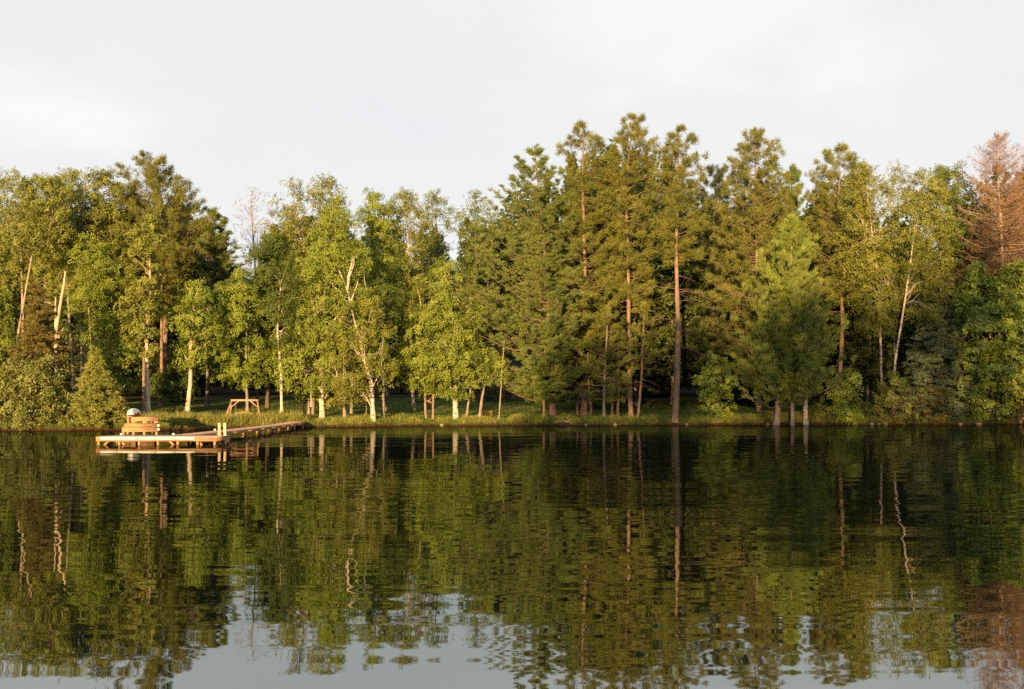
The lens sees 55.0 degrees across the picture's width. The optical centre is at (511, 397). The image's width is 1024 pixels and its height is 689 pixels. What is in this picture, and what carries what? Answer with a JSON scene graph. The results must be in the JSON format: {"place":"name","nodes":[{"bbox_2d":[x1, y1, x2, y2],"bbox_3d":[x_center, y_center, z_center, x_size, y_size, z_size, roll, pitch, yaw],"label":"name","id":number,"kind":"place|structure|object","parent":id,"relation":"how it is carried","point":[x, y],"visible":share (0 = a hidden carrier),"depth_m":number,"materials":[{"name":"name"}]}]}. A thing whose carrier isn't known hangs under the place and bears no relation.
{"place":"outdoors","nodes":[
{"label":"outdoors","id":0,"kind":"place"},
{"bbox_2d":[0,424,1023,688],"bbox_3d":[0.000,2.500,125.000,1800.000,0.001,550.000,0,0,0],"label":"lake water","id":1,"kind":"structure","parent":0,"point":[608,558],"depth_m":15.29,"materials":[{"name":"liquid"}]},
{"bbox_2d":[96,422,305,444],"bbox_3d":[-18.766,2.540,67.737,6.468,2.320,31.614,0,0,0],"label":"dock","id":2,"kind":"object","parent":1,"relation":"in","point":[219,435],"visible":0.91,"depth_m":53.71,"materials":[{"name":"brown wood"}]},
{"bbox_2d":[122,416,159,434],"bbox_3d":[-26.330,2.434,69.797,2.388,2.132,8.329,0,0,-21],"label":"wooden bench","id":3,"kind":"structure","parent":2,"relation":"on","point":[154,429],"depth_m":67.82,"materials":[{"name":"wood"}]},
{"bbox_2d":[0,383,1023,430],"bbox_3d":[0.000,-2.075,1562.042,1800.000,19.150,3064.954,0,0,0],"label":"ground","id":4,"kind":"structure","parent":0,"point":[219,396],"depth_m":99.62,"materials":[{"name":"plant"}]},
{"bbox_2d":[0,282,21,382],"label":"maple tree","id":5,"kind":"object","parent":4,"relation":"on","point":[9,332],"visible":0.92,"depth_m":80.32,"materials":[{"name":"green plant"}]},
{"bbox_2d":[0,216,35,384],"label":"spruce tree","id":6,"kind":"object","parent":4,"relation":"on","point":[6,354],"visible":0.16,"depth_m":106.12,"materials":[{"name":"green plant"}]},
{"bbox_2d":[0,166,47,361],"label":"aspen tree","id":7,"kind":"object","parent":4,"relation":"on","point":[17,265],"visible":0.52,"depth_m":95.60,"materials":[{"name":"green plant"}]},
{"bbox_2d":[0,353,77,430],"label":"shoreline shrub","id":8,"kind":"object","parent":4,"relation":"on","point":[26,382],"visible":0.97,"depth_m":75.33,"materials":[{"name":"green plant"}]},
{"bbox_2d":[0,279,78,419],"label":"spruce tree","id":9,"kind":"object","parent":4,"relation":"on","point":[40,319],"visible":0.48,"depth_m":78.45,"materials":[{"name":"green plant"}]},
{"bbox_2d":[0,167,79,397],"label":"aspen tree","id":10,"kind":"object","parent":4,"relation":"on","point":[49,184],"visible":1,"depth_m":87.40,"materials":[{"name":"green plant"}]},
{"bbox_2d":[24,178,75,354],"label":"aspen tree","id":11,"kind":"object","parent":4,"relation":"on","point":[51,274],"visible":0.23,"depth_m":94.48,"materials":[{"name":"green plant"}]},
{"bbox_2d":[14,227,86,374],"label":"leafy tree","id":12,"kind":"object","parent":4,"relation":"on","point":[64,319],"visible":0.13,"depth_m":108.06,"materials":[{"name":"green plant"}]},
{"bbox_2d":[47,271,65,413],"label":"snapped trunk","id":13,"kind":"object","parent":4,"relation":"on","point":[56,322],"visible":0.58,"depth_m":83.42,"materials":[{"name":"brown wood"}]},
{"bbox_2d":[30,265,86,388],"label":"spruce tree","id":14,"kind":"object","parent":4,"relation":"on","point":[75,353],"depth_m":114.56,"materials":[{"name":"green plant"}]},
{"bbox_2d":[42,167,98,402],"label":"aspen tree","id":15,"kind":"object","parent":4,"relation":"on","point":[74,175],"visible":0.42,"depth_m":92.44,"materials":[{"name":"green plant"}]},
{"bbox_2d":[66,345,129,427],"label":"cedar tree","id":16,"kind":"object","parent":4,"relation":"on","point":[91,400],"visible":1,"depth_m":75.44,"materials":[{"name":"green plant"}]},
{"bbox_2d":[67,166,135,385],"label":"aspen tree","id":17,"kind":"object","parent":4,"relation":"on","point":[101,179],"visible":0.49,"depth_m":91.59,"materials":[{"name":"green plant"}]},
{"bbox_2d":[61,208,141,391],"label":"spruce tree","id":18,"kind":"object","parent":4,"relation":"on","point":[77,364],"visible":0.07,"depth_m":106.05,"materials":[{"name":"green plant"}]},
{"bbox_2d":[61,231,151,394],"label":"aspen tree","id":19,"kind":"object","parent":4,"relation":"on","point":[98,299],"visible":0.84,"depth_m":88.03,"materials":[{"name":"green plant"}]},
{"bbox_2d":[113,212,167,414],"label":"aspen tree","id":20,"kind":"object","parent":4,"relation":"on","point":[139,335],"visible":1,"depth_m":82.05,"materials":[{"name":"green plant"}]},
{"bbox_2d":[118,250,168,414],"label":"tree","id":21,"kind":"object","parent":4,"relation":"on","point":[159,280],"visible":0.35,"depth_m":83.87,"materials":[{"name":"green plant"}]},
{"bbox_2d":[98,194,194,392],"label":"spruce tree","id":22,"kind":"object","parent":4,"relation":"on","point":[155,362],"visible":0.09,"depth_m":101.12,"materials":[{"name":"green plant"}]},
{"bbox_2d":[131,201,189,406],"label":"red pine tree","id":23,"kind":"object","parent":4,"relation":"on","point":[173,289],"visible":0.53,"depth_m":90.97,"materials":[{"name":"green plant"}]},
{"bbox_2d":[90,149,252,404],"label":"red pine tree","id":24,"kind":"object","parent":4,"relation":"on","point":[192,228],"visible":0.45,"depth_m":93.12,"materials":[{"name":"green plant"}]},
{"bbox_2d":[149,348,202,411],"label":"understory tree","id":25,"kind":"object","parent":4,"relation":"on","point":[175,393],"visible":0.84,"depth_m":86.65,"materials":[{"name":"green plant"}]},
{"bbox_2d":[150,233,217,395],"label":"spruce tree","id":26,"kind":"object","parent":4,"relation":"on","point":[201,381],"visible":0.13,"depth_m":102.49,"materials":[{"name":"green plant"}]},
{"bbox_2d":[158,277,229,412],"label":"forked tree","id":27,"kind":"object","parent":4,"relation":"on","point":[190,359],"visible":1,"depth_m":85.36,"materials":[{"name":"plant"}]},
{"bbox_2d":[179,205,244,406],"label":"white pine tree","id":28,"kind":"object","parent":4,"relation":"on","point":[219,271],"visible":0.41,"depth_m":93.17,"materials":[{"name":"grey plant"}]},
{"bbox_2d":[192,265,280,410],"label":"maple tree","id":29,"kind":"object","parent":4,"relation":"on","point":[235,306],"visible":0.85,"depth_m":89.37,"materials":[{"name":"green plant"}]},
{"bbox_2d":[231,187,271,401],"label":"dead birch","id":30,"kind":"object","parent":4,"relation":"on","point":[253,236],"visible":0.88,"depth_m":102.03,"materials":[{"name":"grey plant"}]},
{"bbox_2d":[234,231,313,407],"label":"maple tree","id":31,"kind":"object","parent":4,"relation":"on","point":[276,243],"visible":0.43,"depth_m":94.98,"materials":[{"name":"green plant"}]},
{"bbox_2d":[257,261,301,410],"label":"birch tree","id":32,"kind":"object","parent":4,"relation":"on","point":[279,316],"visible":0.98,"depth_m":86.15,"materials":[{"name":"green plant"}]},
{"bbox_2d":[260,171,352,406],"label":"birch tree","id":33,"kind":"object","parent":4,"relation":"on","point":[290,226],"visible":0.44,"depth_m":97.03,"materials":[{"name":"green plant"}]},
{"bbox_2d":[263,194,384,418],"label":"birch tree","id":34,"kind":"object","parent":4,"relation":"on","point":[324,305],"visible":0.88,"depth_m":86.96,"materials":[{"name":"green plant"}]},
{"bbox_2d":[313,257,401,421],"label":"birch tree","id":35,"kind":"object","parent":4,"relation":"on","point":[351,383],"visible":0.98,"depth_m":85.67,"materials":[{"name":"green plant"}]},
{"bbox_2d":[351,187,410,410],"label":"maple tree","id":36,"kind":"object","parent":4,"relation":"on","point":[372,221],"visible":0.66,"depth_m":96.62,"materials":[{"name":"green plant"}]},
{"bbox_2d":[361,277,409,418],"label":"sapling","id":37,"kind":"object","parent":4,"relation":"on","point":[384,293],"visible":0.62,"depth_m":88.19,"materials":[{"name":"green plant"}]},
{"bbox_2d":[364,235,426,392],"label":"leafy tree","id":38,"kind":"object","parent":4,"relation":"on","point":[395,346],"visible":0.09,"depth_m":128.94,"materials":[{"name":"green plant"}]},
{"bbox_2d":[377,247,422,392],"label":"spruce tree","id":39,"kind":"object","parent":4,"relation":"on","point":[400,385],"visible":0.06,"depth_m":131.19,"materials":[{"name":"green plant"}]},
{"bbox_2d":[381,186,435,410],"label":"birch tree","id":40,"kind":"object","parent":4,"relation":"on","point":[407,210],"visible":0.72,"depth_m":99.39,"materials":[{"name":"green plant"}]},
{"bbox_2d":[388,264,430,393],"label":"leafy tree","id":41,"kind":"object","parent":4,"relation":"on","point":[424,302],"visible":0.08,"depth_m":130.41,"materials":[{"name":"green plant"}]},
{"bbox_2d":[400,342,444,418],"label":"sapling","id":42,"kind":"object","parent":4,"relation":"on","point":[425,407],"visible":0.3,"depth_m":90.44,"materials":[{"name":"green plant"}]},
{"bbox_2d":[412,350,455,418],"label":"sapling","id":43,"kind":"object","parent":4,"relation":"on","point":[434,365],"visible":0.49,"depth_m":89.11,"materials":[{"name":"green plant"}]},
{"bbox_2d":[418,187,456,399],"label":"ash tree","id":44,"kind":"object","parent":4,"relation":"on","point":[437,211],"visible":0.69,"depth_m":113.87,"materials":[{"name":"green plant"}]},
{"bbox_2d":[388,255,492,418],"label":"maple tree","id":45,"kind":"object","parent":4,"relation":"on","point":[441,328],"visible":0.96,"depth_m":88.89,"materials":[{"name":"green plant"}]},
{"bbox_2d":[108,408,838,427],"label":"tall grass","id":46,"kind":"structure","parent":4,"relation":"on","point":[183,418],"depth_m":84.50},
{"bbox_2d":[447,189,503,399],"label":"ash tree","id":47,"kind":"object","parent":4,"relation":"on","point":[474,266],"visible":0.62,"depth_m":113.58,"materials":[{"name":"green plant"}]},
{"bbox_2d":[458,344,495,416],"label":"sapling","id":48,"kind":"object","parent":4,"relation":"on","point":[472,385],"visible":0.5,"depth_m":90.30,"materials":[{"name":"green plant"}]},
{"bbox_2d":[459,223,517,356],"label":"spruce tree","id":49,"kind":"object","parent":4,"relation":"on","point":[493,331],"visible":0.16,"depth_m":124.65,"materials":[{"name":"green plant"}]},
{"bbox_2d":[470,346,511,416],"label":"sapling","id":50,"kind":"object","parent":4,"relation":"on","point":[496,366],"visible":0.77,"depth_m":90.84,"materials":[{"name":"green plant"}]},
{"bbox_2d":[456,357,525,399],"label":"log cabin","id":51,"kind":"object","parent":4,"relation":"on","point":[514,362],"visible":0.04,"depth_m":117.92,"materials":[{"name":"wood"}]},
{"bbox_2d":[471,385,513,400],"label":"shoreline shrub","id":52,"kind":"object","parent":4,"relation":"on","point":[487,397],"visible":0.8,"depth_m":113.00,"materials":[{"name":"green plant"}]},
{"bbox_2d":[463,220,523,353],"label":"leafy tree","id":53,"kind":"object","parent":4,"relation":"on","point":[505,240],"visible":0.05,"depth_m":130.78,"materials":[{"name":"green plant"}]},
{"bbox_2d":[489,302,526,418],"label":"sapling","id":54,"kind":"object","parent":4,"relation":"on","point":[505,308],"visible":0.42,"depth_m":90.22,"materials":[{"name":"green plant"}]},
{"bbox_2d":[0,401,1022,427],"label":"grass","id":55,"kind":"structure","parent":4,"relation":"on","point":[684,418],"depth_m":91.10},
{"bbox_2d":[437,142,593,416],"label":"white pine tree","id":56,"kind":"object","parent":4,"relation":"on","point":[542,224],"visible":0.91,"depth_m":90.61,"materials":[{"name":"green plant"}]},
{"bbox_2d":[23,149,1020,390],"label":"wooded rise","id":57,"kind":"structure","parent":4,"relation":"on","point":[429,261],"depth_m":176.39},
{"bbox_2d":[488,218,558,388],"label":"tree","id":58,"kind":"object","parent":4,"relation":"on","point":[512,261],"visible":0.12,"depth_m":124.69,"materials":[{"name":"green plant"}]},
{"bbox_2d":[510,319,572,416],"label":"white pine tree","id":59,"kind":"object","parent":4,"relation":"on","point":[535,387],"visible":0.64,"depth_m":90.51,"materials":[{"name":"green plant"}]},
{"bbox_2d":[529,192,604,387],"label":"red pine tree","id":60,"kind":"object","parent":4,"relation":"on","point":[559,225],"visible":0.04,"depth_m":117.90,"materials":[{"name":"green plant"}]},
{"bbox_2d":[522,119,623,414],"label":"red pine tree","id":61,"kind":"object","parent":4,"relation":"on","point":[585,227],"visible":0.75,"depth_m":93.53,"materials":[{"name":"green plant"}]},
{"bbox_2d":[570,328,589,414],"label":"pine sapling","id":62,"kind":"object","parent":4,"relation":"on","point":[574,358],"visible":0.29,"depth_m":93.55,"materials":[{"name":"green plant"}]},
{"bbox_2d":[575,322,598,416],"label":"pine sapling","id":63,"kind":"object","parent":4,"relation":"on","point":[589,325],"visible":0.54,"depth_m":93.37,"materials":[{"name":"green plant"}]},
{"bbox_2d":[556,180,638,408],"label":"spruce tree","id":64,"kind":"object","parent":4,"relation":"on","point":[614,320],"visible":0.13,"depth_m":103.49,"materials":[{"name":"green plant"}]},
{"bbox_2d":[564,298,643,417],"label":"pine sapling","id":65,"kind":"object","parent":4,"relation":"on","point":[604,376],"visible":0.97,"depth_m":91.44,"materials":[{"name":"green needle"},{"name":"bark"}]},
{"bbox_2d":[600,323,623,415],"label":"pine sapling","id":66,"kind":"object","parent":4,"relation":"on","point":[610,339],"visible":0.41,"depth_m":93.27,"materials":[{"name":"green plant"}]},
{"bbox_2d":[606,322,634,415],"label":"pine sapling","id":67,"kind":"object","parent":4,"relation":"on","point":[631,364],"visible":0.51,"depth_m":93.28,"materials":[{"name":"green plant"}]},
{"bbox_2d":[589,146,681,395],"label":"spruce tree","id":68,"kind":"object","parent":4,"relation":"on","point":[662,384],"visible":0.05,"depth_m":112.44,"materials":[{"name":"green plant"}]},
{"bbox_2d":[595,110,677,415],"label":"red pine tree","id":69,"kind":"object","parent":4,"relation":"on","point":[639,208],"visible":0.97,"depth_m":93.72,"materials":[{"name":"green plant"}]},
{"bbox_2d":[588,164,691,404],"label":"leafy tree","id":70,"kind":"object","parent":4,"relation":"on","point":[665,307],"visible":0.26,"depth_m":106.21,"materials":[{"name":"green plant"}]},
{"bbox_2d":[622,301,666,416],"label":"pine sapling","id":71,"kind":"object","parent":4,"relation":"on","point":[644,304],"visible":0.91,"depth_m":92.92,"materials":[{"name":"green needle"},{"name":"bark"}]},
{"bbox_2d":[621,200,720,403],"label":"leafy tree","id":72,"kind":"object","parent":4,"relation":"on","point":[670,359],"visible":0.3,"depth_m":107.96,"materials":[{"name":"green plant"}]},
{"bbox_2d":[630,193,712,327],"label":"red pine tree","id":73,"kind":"object","parent":4,"relation":"on","point":[681,282],"visible":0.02,"depth_m":111.97,"materials":[{"name":"green plant"}]},
{"bbox_2d":[640,123,729,422],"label":"red pine tree","id":74,"kind":"object","parent":4,"relation":"on","point":[675,208],"visible":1,"depth_m":90.90,"materials":[{"name":"green plant"}]},
{"bbox_2d":[673,163,752,406],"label":"red pine tree","id":75,"kind":"object","parent":4,"relation":"on","point":[717,177],"visible":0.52,"depth_m":104.83,"materials":[{"name":"green plant"}]},
{"bbox_2d":[673,209,754,402],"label":"leafy tree","id":76,"kind":"object","parent":4,"relation":"on","point":[692,344],"visible":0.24,"depth_m":106.15,"materials":[{"name":"green plant"}]},
{"bbox_2d":[689,350,741,420],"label":"shoreline shrub","id":77,"kind":"object","parent":4,"relation":"on","point":[720,390],"visible":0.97,"depth_m":90.99,"materials":[{"name":"green plant"}]},
{"bbox_2d":[687,125,797,412],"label":"red pine tree","id":78,"kind":"object","parent":4,"relation":"on","point":[742,175],"visible":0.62,"depth_m":98.47,"materials":[{"name":"green plant"}]},
{"bbox_2d":[722,202,764,400],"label":"spruce tree","id":79,"kind":"object","parent":4,"relation":"on","point":[753,236],"visible":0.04,"depth_m":115.98,"materials":[{"name":"green plant"}]},
{"bbox_2d":[728,217,808,404],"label":"spruce tree","id":80,"kind":"object","parent":4,"relation":"on","point":[738,393],"visible":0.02,"depth_m":109.57,"materials":[{"name":"green plant"}]},
{"bbox_2d":[717,213,858,424],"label":"young pine tree","id":81,"kind":"object","parent":4,"relation":"on","point":[763,383],"visible":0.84,"depth_m":88.55,"materials":[{"name":"green plant"}]},
{"bbox_2d":[761,277,826,424],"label":"young pine tree","id":82,"kind":"object","parent":4,"relation":"on","point":[791,345],"visible":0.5,"depth_m":87.75,"materials":[{"name":"plant"}]},
{"bbox_2d":[772,163,817,238],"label":"white pine tree","id":83,"kind":"object","parent":4,"relation":"on","point":[794,177],"visible":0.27,"depth_m":105.56,"materials":[{"name":"green plant"}]},
{"bbox_2d":[801,396,829,420],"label":"shoreline shrub","id":84,"kind":"object","parent":4,"relation":"on","point":[819,415],"visible":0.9,"depth_m":91.69,"materials":[{"name":"green plant"}]},
{"bbox_2d":[790,141,886,390],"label":"red pine tree","id":85,"kind":"object","parent":4,"relation":"on","point":[821,228],"visible":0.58,"depth_m":99.21,"materials":[{"name":"green plant"}]},
{"bbox_2d":[803,204,873,401],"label":"leafy tree","id":86,"kind":"object","parent":4,"relation":"on","point":[833,356],"visible":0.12,"depth_m":104.84,"materials":[{"name":"green plant"}]},
{"bbox_2d":[781,172,895,398],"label":"leafy tree","id":87,"kind":"object","parent":4,"relation":"on","point":[830,320],"visible":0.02,"depth_m":115.38,"materials":[{"name":"green plant"}]},
{"bbox_2d":[823,368,864,424],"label":"shoreline shrub","id":88,"kind":"object","parent":4,"relation":"on","point":[842,408],"visible":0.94,"depth_m":90.91,"materials":[{"name":"green plant"}]},
{"bbox_2d":[820,230,910,408],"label":"leafy tree","id":89,"kind":"object","parent":4,"relation":"on","point":[869,377],"visible":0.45,"depth_m":101.42,"materials":[{"name":"green plant"}]},
{"bbox_2d":[829,161,910,406],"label":"birch tree","id":90,"kind":"object","parent":4,"relation":"on","point":[888,285],"visible":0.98,"depth_m":94.61,"materials":[{"name":"green plant"}]},
{"bbox_2d":[862,369,924,423],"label":"shoreline shrub","id":91,"kind":"object","parent":4,"relation":"on","point":[893,401],"visible":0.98,"depth_m":91.69,"materials":[{"name":"green plant"}]},
{"bbox_2d":[865,233,924,395],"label":"leafy tree","id":92,"kind":"object","parent":4,"relation":"on","point":[901,345],"visible":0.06,"depth_m":115.28,"materials":[{"name":"green plant"}]},
{"bbox_2d":[879,159,915,389],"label":"ash tree","id":93,"kind":"object","parent":4,"relation":"on","point":[893,180],"visible":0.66,"depth_m":105.83,"materials":[{"name":"green plant"}]},
{"bbox_2d":[875,237,951,406],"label":"leafy tree","id":94,"kind":"object","parent":4,"relation":"on","point":[908,340],"visible":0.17,"depth_m":107.20,"materials":[{"name":"green plant"}]},
{"bbox_2d":[891,167,963,414],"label":"birch tree","id":95,"kind":"object","parent":4,"relation":"on","point":[916,205],"visible":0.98,"depth_m":92.59,"materials":[{"name":"green plant"}]},
{"bbox_2d":[906,383,961,421],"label":"shoreline shrub","id":96,"kind":"object","parent":4,"relation":"on","point":[930,409],"visible":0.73,"depth_m":91.95,"materials":[{"name":"green plant"}]},
{"bbox_2d":[895,279,980,421],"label":"spruce tree","id":97,"kind":"object","parent":4,"relation":"on","point":[928,363],"visible":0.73,"depth_m":92.90,"materials":[{"name":"green plant"}]},
{"bbox_2d":[922,159,980,385],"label":"oak tree","id":98,"kind":"object","parent":4,"relation":"on","point":[941,172],"visible":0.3,"depth_m":105.74,"materials":[{"name":"green plant"}]},
{"bbox_2d":[942,196,1022,382],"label":"leafy tree","id":99,"kind":"object","parent":4,"relation":"on","point":[964,231],"visible":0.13,"depth_m":101.57,"materials":[{"name":"green plant"}]},
{"bbox_2d":[943,260,1023,420],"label":"shore tree","id":100,"kind":"object","parent":4,"relation":"on","point":[983,329],"visible":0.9,"depth_m":91.59,"materials":[{"name":"green plant"}]},
{"bbox_2d":[946,130,1023,305],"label":"dead pine","id":101,"kind":"object","parent":4,"relation":"on","point":[1003,233],"visible":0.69,"depth_m":97.69,"materials":[{"name":"plant"}]},
{"bbox_2d":[984,257,1023,413],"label":"shore tree","id":102,"kind":"object","parent":4,"relation":"on","point":[1007,280],"visible":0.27,"depth_m":93.54,"materials":[{"name":"green plant"}]},
{"bbox_2d":[986,178,1023,278],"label":"leafy tree","id":103,"kind":"object","parent":4,"relation":"on","point":[1011,218],"visible":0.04,"depth_m":104.17,"materials":[{"name":"green plant"}]},
{"bbox_2d":[1001,400,1023,423],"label":"shoreline shrub","id":104,"kind":"object","parent":4,"relation":"on","point":[1019,415],"visible":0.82,"depth_m":92.19,"materials":[{"name":"plant"}]},
{"bbox_2d":[1004,152,1023,289],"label":"dead pine","id":105,"kind":"object","parent":4,"relation":"on","point":[1021,184],"visible":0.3,"depth_m":99.11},
{"bbox_2d":[0,0,1023,298],"label":"sky","id":106,"kind":"structure","parent":0,"point":[384,96],"materials":[{"name":"white"}]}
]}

